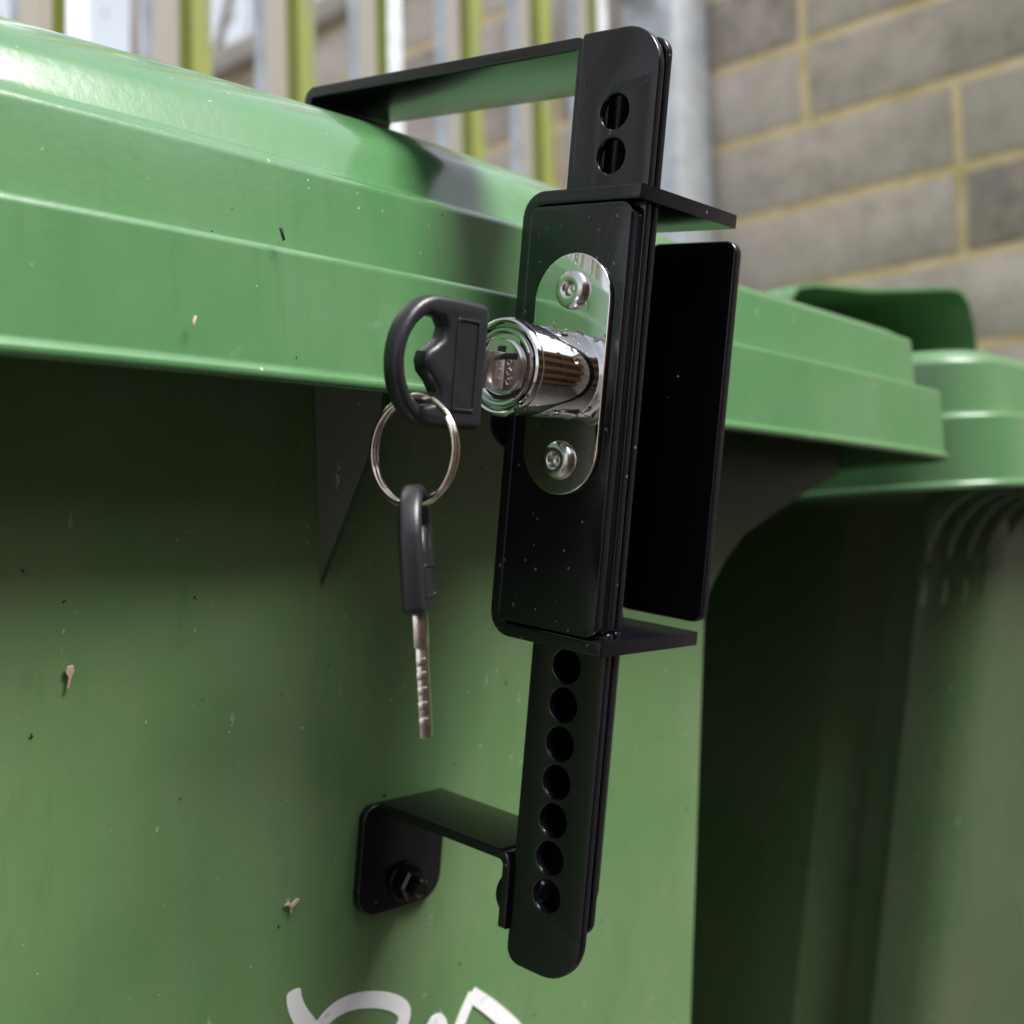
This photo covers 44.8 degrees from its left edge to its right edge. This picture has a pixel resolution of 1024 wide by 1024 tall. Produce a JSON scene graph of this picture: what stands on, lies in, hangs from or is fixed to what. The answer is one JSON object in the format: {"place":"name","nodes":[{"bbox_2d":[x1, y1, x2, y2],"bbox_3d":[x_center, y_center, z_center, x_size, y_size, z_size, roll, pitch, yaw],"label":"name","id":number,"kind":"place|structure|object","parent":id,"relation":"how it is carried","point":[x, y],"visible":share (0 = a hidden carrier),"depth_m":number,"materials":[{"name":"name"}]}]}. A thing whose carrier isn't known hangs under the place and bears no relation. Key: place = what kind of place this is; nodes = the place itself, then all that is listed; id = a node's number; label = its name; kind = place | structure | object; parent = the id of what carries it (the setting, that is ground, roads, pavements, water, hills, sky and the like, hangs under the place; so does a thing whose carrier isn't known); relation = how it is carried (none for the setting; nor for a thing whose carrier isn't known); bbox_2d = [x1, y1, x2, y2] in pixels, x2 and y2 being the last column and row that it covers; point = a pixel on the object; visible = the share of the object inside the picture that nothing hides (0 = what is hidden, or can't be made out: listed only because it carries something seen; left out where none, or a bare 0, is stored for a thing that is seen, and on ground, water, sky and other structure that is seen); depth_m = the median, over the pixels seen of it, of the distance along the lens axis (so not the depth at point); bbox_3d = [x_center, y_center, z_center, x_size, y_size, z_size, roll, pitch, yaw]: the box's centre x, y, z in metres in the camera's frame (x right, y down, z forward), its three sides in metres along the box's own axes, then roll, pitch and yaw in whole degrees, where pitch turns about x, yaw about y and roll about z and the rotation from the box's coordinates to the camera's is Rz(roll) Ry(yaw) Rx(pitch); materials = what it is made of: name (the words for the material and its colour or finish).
{"place":"outdoors","nodes":[
{"label":"outdoors","id":0,"kind":"place"},
{"bbox_2d":[0,0,254,55],"label":"sky","id":1,"kind":"structure","parent":0,"point":[116,23],"materials":[{"name":"white"}]},
{"bbox_3d":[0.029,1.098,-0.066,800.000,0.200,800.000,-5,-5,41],"label":"ground","id":2,"kind":"structure","parent":0,"visible":0},
{"bbox_2d":[100,0,251,54],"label":"tree","id":3,"kind":"object","parent":2,"relation":"on","point":[225,13],"visible":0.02,"depth_m":9.07,"materials":[{"name":"brown plant"}]},
{"bbox_2d":[9,0,714,242],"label":"palisade fence","id":4,"kind":"object","parent":2,"relation":"on","point":[176,33],"visible":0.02,"depth_m":1.29,"materials":[{"name":"metal"}]},
{"bbox_2d":[0,16,948,1023],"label":"wheelie bin","id":5,"kind":"object","parent":2,"relation":"on","point":[212,752],"visible":0.79,"depth_m":0.30,"materials":[{"name":"green plastic"}]},
{"bbox_2d":[65,665,73,688],"bbox_3d":[-0.096,0.036,0.270,0.001,0.005,0.002,-5,-5,41],"label":"seed husk","id":6,"kind":"object","parent":5,"relation":"attached to","point":[69,671],"visible":1,"depth_m":0.27,"materials":[{"name":"beige plant"}]},
{"bbox_2d":[192,316,196,326],"bbox_3d":[-0.063,-0.038,0.247,0.001,0.002,0.001,-5,-5,41],"label":"seed husk","id":7,"kind":"object","parent":5,"relation":"attached to","point":[194,320],"visible":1,"depth_m":0.25,"materials":[{"name":"beige plant"}]},
{"bbox_2d":[279,227,284,240],"bbox_3d":[-0.049,-0.059,0.266,0.001,0.003,0.001,-5,-5,41],"label":"grass fragment","id":8,"kind":"object","parent":5,"relation":"on","point":[282,233],"depth_m":0.27,"materials":[{"name":"black"}]},
{"bbox_2d":[285,899,298,913],"bbox_3d":[-0.058,0.103,0.325,0.001,0.004,0.005,-5,-5,41],"label":"winged seed","id":9,"kind":"object","parent":5,"relation":"attached to","point":[292,904],"visible":1,"depth_m":0.32,"materials":[{"name":"beige plant"}]},
{"bbox_2d":[304,26,740,978],"bbox_3d":[-0.018,-0.003,0.336,0.132,0.233,0.071,8,5,41],"label":"bin lock","id":10,"kind":"object","parent":5,"relation":"attached to","point":[606,406],"visible":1,"depth_m":0.30,"materials":[{"name":"black metal"}]},
{"bbox_2d":[383,295,504,429],"bbox_3d":[-0.008,-0.031,0.270,0.005,0.028,0.052,8,5,41],"label":"key","id":11,"kind":"object","parent":10,"relation":"in","point":[458,366],"visible":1,"depth_m":0.26,"materials":[{"name":"black plastic"}]},
{"bbox_2d":[369,393,459,506],"bbox_3d":[-0.020,-0.013,0.257,0.024,0.024,0.003,-4,-4,36],"label":"key ring","id":12,"kind":"object","parent":11,"relation":"hanging from","point":[440,490],"visible":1,"depth_m":0.25,"materials":[{"name":"silver metal"}]},
{"bbox_2d":[398,484,435,738],"bbox_3d":[-0.019,0.020,0.255,0.005,0.052,0.026,-3,-2,2],"label":"key","id":13,"kind":"object","parent":12,"relation":"hanging from","point":[417,567],"visible":1,"depth_m":0.25,"materials":[{"name":"black plastic"}]},
{"bbox_2d":[212,0,1023,361],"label":"block wall","id":14,"kind":"structure","parent":2,"relation":"on","point":[866,142],"depth_m":1.52,"materials":[{"name":"brick"}]},
{"bbox_2d":[690,283,1023,1023],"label":"wheelie bin","id":15,"kind":"object","parent":2,"relation":"on","point":[860,840],"visible":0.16,"depth_m":0.70,"materials":[{"name":"green plastic"}]}
]}

